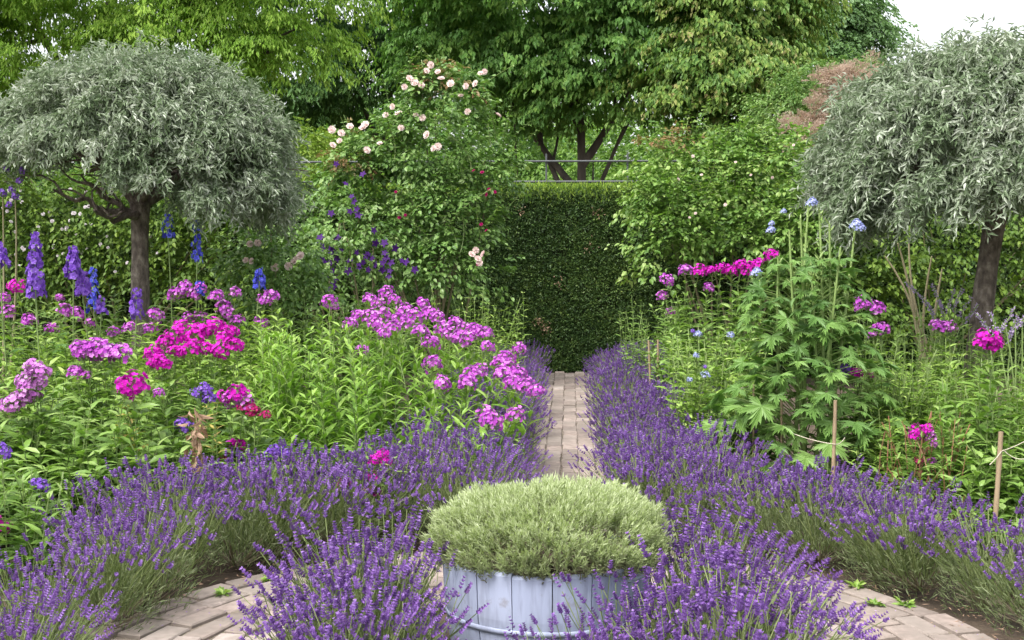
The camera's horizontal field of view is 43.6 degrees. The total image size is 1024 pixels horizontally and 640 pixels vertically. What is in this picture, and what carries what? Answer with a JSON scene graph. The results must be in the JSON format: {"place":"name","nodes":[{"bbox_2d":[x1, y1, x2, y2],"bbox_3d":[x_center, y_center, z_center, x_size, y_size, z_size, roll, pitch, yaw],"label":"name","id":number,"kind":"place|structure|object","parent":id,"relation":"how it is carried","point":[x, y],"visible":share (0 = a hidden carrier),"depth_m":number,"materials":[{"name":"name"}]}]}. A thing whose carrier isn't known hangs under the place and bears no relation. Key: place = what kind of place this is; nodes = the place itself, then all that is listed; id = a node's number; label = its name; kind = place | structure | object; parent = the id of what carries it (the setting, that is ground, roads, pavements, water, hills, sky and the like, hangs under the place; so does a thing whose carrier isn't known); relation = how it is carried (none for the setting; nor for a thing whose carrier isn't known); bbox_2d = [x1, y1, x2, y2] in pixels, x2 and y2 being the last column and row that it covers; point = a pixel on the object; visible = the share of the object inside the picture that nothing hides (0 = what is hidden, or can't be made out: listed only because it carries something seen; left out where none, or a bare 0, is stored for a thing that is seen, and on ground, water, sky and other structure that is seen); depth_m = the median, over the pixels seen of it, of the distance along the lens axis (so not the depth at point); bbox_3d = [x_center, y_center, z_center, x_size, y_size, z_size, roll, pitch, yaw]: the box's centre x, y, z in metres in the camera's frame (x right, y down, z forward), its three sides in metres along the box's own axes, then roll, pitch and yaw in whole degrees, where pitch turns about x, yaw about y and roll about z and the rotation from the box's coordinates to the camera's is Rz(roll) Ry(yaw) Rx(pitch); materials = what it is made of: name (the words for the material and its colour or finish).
{"place":"outdoors","nodes":[
{"label":"outdoors","id":0,"kind":"place"},
{"bbox_2d":[0,370,1023,639],"bbox_3d":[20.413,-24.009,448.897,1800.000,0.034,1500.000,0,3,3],"label":"ground","id":1,"kind":"structure","parent":0,"point":[932,604],"depth_m":5.44,"materials":[{"name":"soil"}]},
{"bbox_2d":[0,158,50,432],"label":"clematis","id":2,"kind":"object","parent":1,"relation":"on","point":[10,189],"visible":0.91,"depth_m":9.08,"materials":[{"name":"green plant"}]},
{"bbox_2d":[8,231,66,463],"bbox_3d":[-2.827,0.197,7.779,0.330,1.469,0.354,1,3,20],"label":"delphinium","id":3,"kind":"object","parent":1,"relation":"on","point":[36,282],"visible":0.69,"depth_m":7.71,"materials":[{"name":"purple plant"}]},
{"bbox_2d":[0,442,77,591],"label":"phlox","id":4,"kind":"object","parent":1,"relation":"on","point":[6,526],"visible":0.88,"depth_m":5.25,"materials":[{"name":"green plant"}]},
{"bbox_2d":[0,537,108,639],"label":"lavender plant","id":5,"kind":"object","parent":1,"relation":"on","point":[63,585],"visible":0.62,"depth_m":4.29,"materials":[{"name":"purple plant"}]},
{"bbox_2d":[0,575,110,639],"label":"lavender plant","id":6,"kind":"object","parent":1,"relation":"on","point":[20,611],"visible":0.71,"depth_m":3.86,"materials":[{"name":"purple plant"}]},
{"bbox_2d":[0,358,117,545],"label":"phlox","id":7,"kind":"object","parent":1,"relation":"on","point":[28,449],"visible":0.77,"depth_m":6.14,"materials":[{"name":"green plant"}]},
{"bbox_2d":[1,589,117,639],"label":"lavender plant","id":8,"kind":"object","parent":1,"relation":"on","point":[11,630],"visible":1,"depth_m":3.65,"materials":[{"name":"purple plant"}]},
{"bbox_2d":[0,564,121,639],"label":"lavender plant","id":9,"kind":"object","parent":1,"relation":"on","point":[66,599],"visible":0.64,"depth_m":4.12,"materials":[{"name":"purple plant"}]},
{"bbox_2d":[0,279,176,468],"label":"phlox","id":10,"kind":"object","parent":1,"relation":"on","point":[66,312],"visible":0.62,"depth_m":8.17,"materials":[{"name":"green plant"}]},
{"bbox_2d":[28,478,154,579],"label":"lavender plant","id":11,"kind":"object","parent":1,"relation":"on","point":[46,520],"visible":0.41,"depth_m":5.26,"materials":[{"name":"purple plant"}]},
{"bbox_2d":[22,503,187,638],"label":"lavender plant","id":12,"kind":"object","parent":1,"relation":"on","point":[126,610],"visible":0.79,"depth_m":4.56,"materials":[{"name":"purple plant"}]},
{"bbox_2d":[43,337,172,508],"bbox_3d":[-2.077,0.557,6.651,1.005,0.924,0.707,2,4,37],"label":"phlox","id":13,"kind":"object","parent":1,"relation":"on","point":[84,350],"visible":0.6,"depth_m":6.71,"materials":[{"name":"green plant"}]},
{"bbox_2d":[44,489,174,594],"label":"lavender plant","id":14,"kind":"object","parent":1,"relation":"on","point":[51,543],"visible":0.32,"depth_m":5.04,"materials":[{"name":"purple plant"}]},
{"bbox_2d":[45,488,210,620],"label":"lavender plant","id":15,"kind":"object","parent":1,"relation":"on","point":[174,556],"visible":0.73,"depth_m":4.81,"materials":[{"name":"purple plant"}]},
{"bbox_2d":[74,369,187,541],"bbox_3d":[-1.799,0.638,6.139,0.595,0.812,0.718,-1,3,-17],"label":"phlox","id":16,"kind":"object","parent":1,"relation":"on","point":[125,386],"visible":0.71,"depth_m":6.11,"materials":[{"name":"green plant"}]},
{"bbox_2d":[0,291,284,426],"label":"leafy perennial","id":17,"kind":"object","parent":1,"relation":"on","point":[115,318],"visible":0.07,"depth_m":9.83,"materials":[{"name":"green plant"}]},
{"bbox_2d":[74,450,224,561],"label":"lavender plant","id":18,"kind":"object","parent":1,"relation":"on","point":[209,477],"visible":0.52,"depth_m":5.55,"materials":[{"name":"purple plant"}]},
{"bbox_2d":[0,28,320,429],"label":"silver pear","id":19,"kind":"object","parent":1,"relation":"on","point":[147,124],"visible":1,"depth_m":8.90,"materials":[{"name":"green plant"}]},
{"bbox_2d":[98,460,244,596],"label":"lavender plant","id":20,"kind":"object","parent":1,"relation":"on","point":[205,533],"visible":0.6,"depth_m":5.26,"materials":[{"name":"purple plant"}]},
{"bbox_2d":[0,162,343,366],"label":"rambler rose","id":21,"kind":"object","parent":1,"relation":"on","point":[59,237],"visible":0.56,"depth_m":13.16,"materials":[{"name":"green plant"}]},
{"bbox_2d":[145,382,223,525],"bbox_3d":[-1.564,0.675,6.179,0.497,0.735,0.715,0,3,3],"label":"phlox","id":22,"kind":"object","parent":1,"relation":"on","point":[197,394],"visible":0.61,"depth_m":6.30,"materials":[{"name":"green plant"}]},
{"bbox_2d":[138,316,260,495],"bbox_3d":[-1.606,0.502,6.845,0.717,1.007,1.122,-2,4,-35],"label":"phlox","id":23,"kind":"object","parent":1,"relation":"on","point":[158,352],"visible":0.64,"depth_m":7.05,"materials":[{"name":"green plant"}]},
{"bbox_2d":[0,0,408,195],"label":"lime leaved tree","id":24,"kind":"object","parent":1,"relation":"on","point":[114,20],"visible":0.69,"depth_m":18.91,"materials":[{"name":"green plant"}]},
{"bbox_2d":[165,464,295,570],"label":"lavender plant","id":25,"kind":"object","parent":1,"relation":"on","point":[243,560],"visible":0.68,"depth_m":5.45,"materials":[{"name":"purple plant"}]},
{"bbox_2d":[166,444,294,553],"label":"lavender plant","id":26,"kind":"object","parent":1,"relation":"on","point":[231,468],"visible":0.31,"depth_m":5.77,"materials":[{"name":"purple plant"}]},
{"bbox_2d":[167,279,295,454],"bbox_3d":[-1.814,0.338,8.254,0.851,1.176,1.413,-1,3,-15],"label":"phlox","id":27,"kind":"object","parent":1,"relation":"on","point":[224,308],"visible":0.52,"depth_m":8.65,"materials":[{"name":"green plant"}]},
{"bbox_2d":[206,383,277,521],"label":"phlox","id":28,"kind":"object","parent":1,"relation":"on","point":[238,401],"visible":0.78,"depth_m":6.34,"materials":[{"name":"green plant"}]},
{"bbox_2d":[197,224,349,379],"bbox_3d":[-2.026,-0.074,10.865,1.249,1.681,1.072,-1,3,-14],"label":"pink rose","id":29,"kind":"object","parent":1,"relation":"on","point":[314,272],"visible":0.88,"depth_m":10.67,"materials":[{"name":"green plant"}]},
{"bbox_2d":[204,442,347,573],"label":"lavender plant","id":30,"kind":"object","parent":1,"relation":"on","point":[297,508],"visible":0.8,"depth_m":5.55,"materials":[{"name":"purple plant"}]},
{"bbox_2d":[216,435,347,551],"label":"lavender plant","id":31,"kind":"object","parent":1,"relation":"on","point":[302,457],"visible":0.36,"depth_m":5.90,"materials":[{"name":"purple plant"}]},
{"bbox_2d":[231,517,433,639],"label":"lavender plant","id":32,"kind":"object","parent":1,"relation":"on","point":[375,572],"visible":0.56,"depth_m":3.95,"materials":[{"name":"purple plant"}]},
{"bbox_2d":[227,552,437,639],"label":"lavender plant","id":33,"kind":"object","parent":1,"relation":"on","point":[366,609],"visible":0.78,"depth_m":3.67,"materials":[{"name":"purple plant"}]},
{"bbox_2d":[207,178,476,376],"bbox_3d":[-1.731,-0.415,13.296,2.790,2.085,1.305,0,3,3],"label":"climbing rose","id":34,"kind":"object","parent":1,"relation":"on","point":[410,290],"visible":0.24,"depth_m":13.02,"materials":[{"name":"green plant"}]},
{"bbox_2d":[257,285,427,431],"bbox_3d":[-1.338,0.291,9.872,1.421,1.085,1.759,0,3,3],"label":"leafy perennial","id":35,"kind":"object","parent":1,"relation":"on","point":[337,334],"visible":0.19,"depth_m":9.78,"materials":[{"name":"green plant"}]},
{"bbox_2d":[288,116,406,191],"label":"golden shrub","id":36,"kind":"object","parent":1,"relation":"on","point":[315,141],"visible":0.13,"depth_m":16.74,"materials":[{"name":"green plant"}]},
{"bbox_2d":[239,495,455,639],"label":"lavender plant","id":37,"kind":"object","parent":1,"relation":"on","point":[308,553],"visible":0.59,"depth_m":4.18,"materials":[{"name":"purple plant"}]},
{"bbox_2d":[284,440,417,557],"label":"lavender plant","id":38,"kind":"object","parent":1,"relation":"on","point":[342,503],"visible":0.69,"depth_m":5.73,"materials":[{"name":"purple plant"}]},
{"bbox_2d":[239,580,463,639],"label":"lavender plant","id":39,"kind":"object","parent":1,"relation":"on","point":[363,621],"visible":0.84,"depth_m":3.56,"materials":[{"name":"purple plant"}]},
{"bbox_2d":[281,161,423,387],"bbox_3d":[-1.475,-0.381,11.932,1.202,2.164,1.272,-3,4,-42],"label":"clematis","id":40,"kind":"object","parent":1,"relation":"on","point":[335,255],"visible":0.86,"depth_m":11.76,"materials":[{"name":"green plant"}]},
{"bbox_2d":[299,429,425,534],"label":"lavender plant","id":41,"kind":"object","parent":1,"relation":"on","point":[369,465],"visible":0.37,"depth_m":6.05,"materials":[{"name":"purple plant"}]},
{"bbox_2d":[209,0,522,157],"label":"dark hornbeam","id":42,"kind":"object","parent":1,"relation":"on","point":[323,106],"visible":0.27,"depth_m":25.90,"materials":[{"name":"green plant"}]},
{"bbox_2d":[279,541,488,639],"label":"lavender plant","id":43,"kind":"object","parent":1,"relation":"on","point":[425,628],"visible":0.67,"depth_m":3.75,"materials":[{"name":"purple plant"}]},
{"bbox_2d":[332,445,443,547],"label":"lavender plant","id":44,"kind":"object","parent":1,"relation":"on","point":[400,504],"visible":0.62,"depth_m":5.89,"materials":[{"name":"purple plant"}]},
{"bbox_2d":[245,285,546,503],"bbox_3d":[-0.719,0.392,7.601,1.751,1.140,2.396,0,3,-8],"label":"phlox","id":45,"kind":"object","parent":1,"relation":"on","point":[292,415],"visible":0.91,"depth_m":7.59,"materials":[{"name":"green plant"}]},
{"bbox_2d":[294,45,538,379],"bbox_3d":[-0.878,-0.964,12.401,2.308,3.275,1.662,0,3,3],"label":"pillar rose","id":46,"kind":"object","parent":1,"relation":"on","point":[384,168],"visible":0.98,"depth_m":12.11,"materials":[{"name":"green plant"}]},
{"bbox_2d":[351,417,481,523],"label":"lavender plant","id":47,"kind":"object","parent":1,"relation":"on","point":[417,441],"visible":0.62,"depth_m":6.31,"materials":[{"name":"purple plant"}]},
{"bbox_2d":[2,65,878,195],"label":"woodland","id":48,"kind":"object","parent":1,"relation":"on","point":[570,170],"visible":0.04,"depth_m":41.38,"materials":[{"name":"green plant"}]},
{"bbox_2d":[398,439,526,538],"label":"lavender plant","id":49,"kind":"object","parent":1,"relation":"on","point":[450,490],"visible":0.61,"depth_m":5.91,"materials":[{"name":"purple plant"}]},
{"bbox_2d":[430,285,530,376],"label":"feathery perennial","id":50,"kind":"object","parent":1,"relation":"on","point":[508,334],"visible":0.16,"depth_m":10.78,"materials":[{"name":"green plant"}]},
{"bbox_2d":[0,179,1023,376],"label":"yew hedge","id":51,"kind":"object","parent":1,"relation":"on","point":[568,271],"visible":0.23,"depth_m":14.03,"materials":[{"name":"green plant"}]},
{"bbox_2d":[443,529,649,639],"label":"planter tub","id":52,"kind":"object","parent":1,"relation":"on","point":[519,600],"visible":0.52,"depth_m":3.87,"materials":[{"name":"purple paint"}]},
{"bbox_2d":[418,470,676,583],"bbox_3d":[0.114,0.655,4.168,0.836,0.295,0.823,0,3,3],"label":"lavender bush","id":53,"kind":"object","parent":52,"relation":"in","point":[516,516],"visible":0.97,"depth_m":3.96,"materials":[{"name":"green plant"}]},
{"bbox_2d":[504,610,645,639],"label":"lavender plant","id":54,"kind":"object","parent":1,"relation":"on","point":[567,635],"visible":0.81,"depth_m":3.54,"materials":[{"name":"purple plant"}]},
{"bbox_2d":[349,0,816,184],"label":"layered tree","id":55,"kind":"object","parent":1,"relation":"on","point":[556,77],"visible":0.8,"depth_m":22.10,"materials":[{"name":"green plant"}]},
{"bbox_2d":[616,295,677,388],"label":"feathery perennial","id":56,"kind":"object","parent":1,"relation":"on","point":[637,349],"visible":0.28,"depth_m":11.26,"materials":[{"name":"green plant"}]},
{"bbox_2d":[575,583,734,639],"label":"lavender plant","id":57,"kind":"object","parent":1,"relation":"on","point":[645,625],"visible":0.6,"depth_m":3.50,"materials":[{"name":"purple plant"}]},
{"bbox_2d":[551,560,761,639],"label":"lavender plant","id":58,"kind":"object","parent":1,"relation":"on","point":[623,594],"visible":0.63,"depth_m":3.62,"materials":[{"name":"purple plant"}]},
{"bbox_2d":[601,432,727,535],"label":"lavender plant","id":59,"kind":"object","parent":1,"relation":"on","point":[665,463],"visible":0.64,"depth_m":6.08,"materials":[{"name":"purple plant"}]},
{"bbox_2d":[610,563,790,639],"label":"lavender plant","id":60,"kind":"object","parent":1,"relation":"on","point":[616,597],"visible":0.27,"depth_m":3.76,"materials":[{"name":"purple plant"}]},
{"bbox_2d":[646,446,771,548],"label":"lavender plant","id":61,"kind":"object","parent":1,"relation":"on","point":[698,492],"visible":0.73,"depth_m":5.83,"materials":[{"name":"purple plant"}]},
{"bbox_2d":[643,248,778,397],"bbox_3d":[1.552,0.143,9.804,1.127,1.389,1.450,0,3,3],"label":"phlox","id":62,"kind":"object","parent":1,"relation":"on","point":[745,270],"visible":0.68,"depth_m":10.15,"materials":[{"name":"green plant"}]},
{"bbox_2d":[597,584,827,639],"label":"lavender plant","id":63,"kind":"object","parent":1,"relation":"on","point":[729,631],"visible":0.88,"depth_m":3.39,"materials":[{"name":"purple plant"}]},
{"bbox_2d":[657,428,784,528],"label":"lavender plant","id":64,"kind":"object","parent":1,"relation":"on","point":[753,459],"visible":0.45,"depth_m":6.24,"materials":[{"name":"purple plant"}]},
{"bbox_2d":[589,0,852,184],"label":"turning tree","id":65,"kind":"object","parent":1,"relation":"on","point":[740,35],"visible":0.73,"depth_m":20.43,"materials":[{"name":"green plant"}]},
{"bbox_2d":[645,488,818,626],"bbox_3d":[0.661,0.858,4.386,0.684,0.540,0.689,16,3,-5],"label":"lavender plant","id":66,"kind":"object","parent":1,"relation":"on","point":[746,526],"visible":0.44,"depth_m":4.32,"materials":[{"name":"purple plant"}]},
{"bbox_2d":[626,504,852,639],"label":"lavender plant","id":67,"kind":"object","parent":1,"relation":"on","point":[728,557],"visible":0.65,"depth_m":3.89,"materials":[{"name":"purple plant"}]},
{"bbox_2d":[652,508,843,638],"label":"lavender plant","id":68,"kind":"object","parent":1,"relation":"on","point":[791,553],"visible":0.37,"depth_m":4.14,"materials":[{"name":"purple plant"}]},
{"bbox_2d":[604,94,894,365],"bbox_3d":[2.352,-0.792,12.926,2.849,2.878,1.847,0,3,3],"label":"climbing rose","id":69,"kind":"object","parent":1,"relation":"on","point":[730,202],"visible":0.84,"depth_m":12.65,"materials":[{"name":"green plant"}]},
{"bbox_2d":[629,543,878,639],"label":"lavender plant","id":70,"kind":"object","parent":1,"relation":"on","point":[756,608],"visible":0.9,"depth_m":3.52,"materials":[{"name":"purple plant"}]},
{"bbox_2d":[699,459,815,557],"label":"lavender plant","id":71,"kind":"object","parent":1,"relation":"on","point":[760,528],"visible":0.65,"depth_m":5.69,"materials":[{"name":"purple plant"}]},
{"bbox_2d":[703,556,889,639],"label":"lavender plant","id":72,"kind":"object","parent":1,"relation":"on","point":[818,606],"visible":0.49,"depth_m":3.83,"materials":[{"name":"purple plant"}]},
{"bbox_2d":[686,195,930,499],"bbox_3d":[1.576,0.160,6.864,1.313,1.667,0.890,0,3,3],"label":"delphinium","id":73,"kind":"object","parent":1,"relation":"on","point":[814,410],"visible":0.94,"depth_m":6.74,"materials":[{"name":"green plant"}]},
{"bbox_2d":[726,49,902,148],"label":"green shrub","id":74,"kind":"object","parent":1,"relation":"on","point":[804,86],"visible":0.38,"depth_m":18.86,"materials":[{"name":"green plant"}]},
{"bbox_2d":[750,460,890,570],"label":"lavender plant","id":75,"kind":"object","parent":1,"relation":"on","point":[815,534],"visible":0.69,"depth_m":5.50,"materials":[{"name":"purple plant"}]},
{"bbox_2d":[758,452,892,556],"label":"lavender plant","id":76,"kind":"object","parent":1,"relation":"on","point":[800,465],"visible":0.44,"depth_m":5.79,"materials":[{"name":"purple plant"}]},
{"bbox_2d":[776,49,890,156],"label":"smoke bush","id":77,"kind":"object","parent":1,"relation":"on","point":[825,75],"visible":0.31,"depth_m":17.51,"materials":[{"name":"plant"}]},
{"bbox_2d":[792,0,919,76],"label":"ash","id":78,"kind":"object","parent":1,"relation":"on","point":[866,21],"visible":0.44,"depth_m":43.64,"materials":[{"name":"green plant"}]},
{"bbox_2d":[835,363,902,490],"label":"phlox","id":79,"kind":"object","parent":1,"relation":"on","point":[845,370],"visible":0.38,"depth_m":7.02,"materials":[{"name":"green plant"}]},
{"bbox_2d":[811,471,953,594],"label":"lavender plant","id":80,"kind":"object","parent":1,"relation":"on","point":[863,537],"visible":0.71,"depth_m":5.21,"materials":[{"name":"purple plant"}]},
{"bbox_2d":[743,196,1023,363],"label":"climbing rose","id":81,"kind":"object","parent":1,"relation":"on","point":[921,259],"visible":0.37,"depth_m":12.55,"materials":[{"name":"green plant"}]},
{"bbox_2d":[786,13,1023,446],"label":"silver pear","id":82,"kind":"object","parent":1,"relation":"on","point":[912,140],"visible":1,"depth_m":7.40,"materials":[{"name":"green plant"}]},
{"bbox_2d":[845,294,970,488],"bbox_3d":[2.265,0.413,7.445,0.756,1.116,1.310,1,3,20],"label":"phlox","id":83,"kind":"object","parent":1,"relation":"on","point":[866,305],"visible":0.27,"depth_m":7.52,"materials":[{"name":"green plant"}]},
{"bbox_2d":[847,338,971,514],"bbox_3d":[2.098,0.555,6.790,0.820,0.907,1.013,0,3,3],"label":"leafy perennial","id":84,"kind":"object","parent":1,"relation":"on","point":[912,420],"visible":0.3,"depth_m":6.84,"materials":[{"name":"green plant"}]},
{"bbox_2d":[884,243,942,397],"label":"rose canes","id":85,"kind":"object","parent":1,"relation":"on","point":[911,300],"visible":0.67,"depth_m":9.67,"materials":[{"name":"plant"}]},
{"bbox_2d":[837,477,991,601],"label":"lavender plant","id":86,"kind":"object","parent":1,"relation":"on","point":[917,570],"visible":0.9,"depth_m":5.05,"materials":[{"name":"purple plant"}]},
{"bbox_2d":[868,411,977,553],"bbox_3d":[1.919,0.752,6.001,0.544,0.604,1.266,1,3,17],"label":"penstemon","id":87,"kind":"object","parent":1,"relation":"on","point":[926,451],"visible":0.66,"depth_m":6.10,"materials":[{"name":"green plant"}]},
{"bbox_2d":[888,312,1023,447],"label":"phlox","id":88,"kind":"object","parent":1,"relation":"on","point":[941,326],"visible":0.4,"depth_m":7.53,"materials":[{"name":"green plant"}]},
{"bbox_2d":[913,492,1023,616],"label":"lavender plant","id":89,"kind":"object","parent":1,"relation":"on","point":[967,579],"visible":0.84,"depth_m":4.85,"materials":[{"name":"green plant"}]},
{"bbox_2d":[916,327,1023,537],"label":"phlox","id":90,"kind":"object","parent":1,"relation":"on","point":[987,342],"visible":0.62,"depth_m":6.22,"materials":[{"name":"green plant"}]},
{"bbox_2d":[946,517,1023,637],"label":"lavender plant","id":91,"kind":"object","parent":1,"relation":"on","point":[1017,590],"visible":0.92,"depth_m":4.62,"materials":[{"name":"purple plant"}]},
{"bbox_2d":[949,427,1023,567],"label":"leafy perennial","id":92,"kind":"object","parent":1,"relation":"on","point":[1005,515],"visible":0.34,"depth_m":5.81,"materials":[{"name":"green plant"}]},
{"bbox_2d":[975,306,1023,438],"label":"veronica","id":93,"kind":"object","parent":1,"relation":"on","point":[1015,326],"visible":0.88,"depth_m":7.02,"materials":[{"name":"green plant"}]},
{"bbox_2d":[0,0,1023,183],"label":"sky","id":94,"kind":"structure","parent":0,"point":[933,18],"materials":[{"name":"white"}]},
{"bbox_2d":[73,552,993,639],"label":"circular path","id":95,"kind":"structure","parent":0,"point":[914,625],"depth_m":4.69,"materials":[{"name":"brick"}]},
{"bbox_2d":[520,371,673,552],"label":"straight path","id":96,"kind":"structure","parent":0,"point":[553,441],"depth_m":9.53,"materials":[{"name":"brick"}]},
{"bbox_2d":[435,426,552,497],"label":"lavender plant","id":97,"kind":"object","parent":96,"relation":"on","point":[505,452],"visible":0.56,"depth_m":6.53,"materials":[{"name":"purple plant"}]},
{"bbox_2d":[451,448,549,490],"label":"lavender plant","id":98,"kind":"object","parent":96,"relation":"on","point":[519,474],"visible":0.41,"depth_m":6.24,"materials":[{"name":"purple plant"}]},
{"bbox_2d":[567,431,688,496],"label":"lavender plant","id":99,"kind":"object","parent":96,"relation":"on","point":[599,452],"visible":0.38,"depth_m":6.34,"materials":[{"name":"purple plant"}]},
{"bbox_2d":[583,415,707,499],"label":"lavender plant","id":100,"kind":"object","parent":96,"relation":"on","point":[651,452],"visible":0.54,"depth_m":6.44,"materials":[{"name":"purple plant"}]},
{"bbox_2d":[593,441,714,539],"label":"lavender plant","id":101,"kind":"object","parent":96,"relation":"on","point":[624,470],"visible":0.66,"depth_m":5.94,"materials":[{"name":"purple plant"}]},
{"bbox_2d":[654,324,772,446],"bbox_3d":[1.256,0.497,7.658,0.761,0.924,1.308,0,3,3],"label":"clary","id":102,"kind":"object","parent":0,"point":[691,404],"visible":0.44,"depth_m":7.76,"materials":[{"name":"green plant"}]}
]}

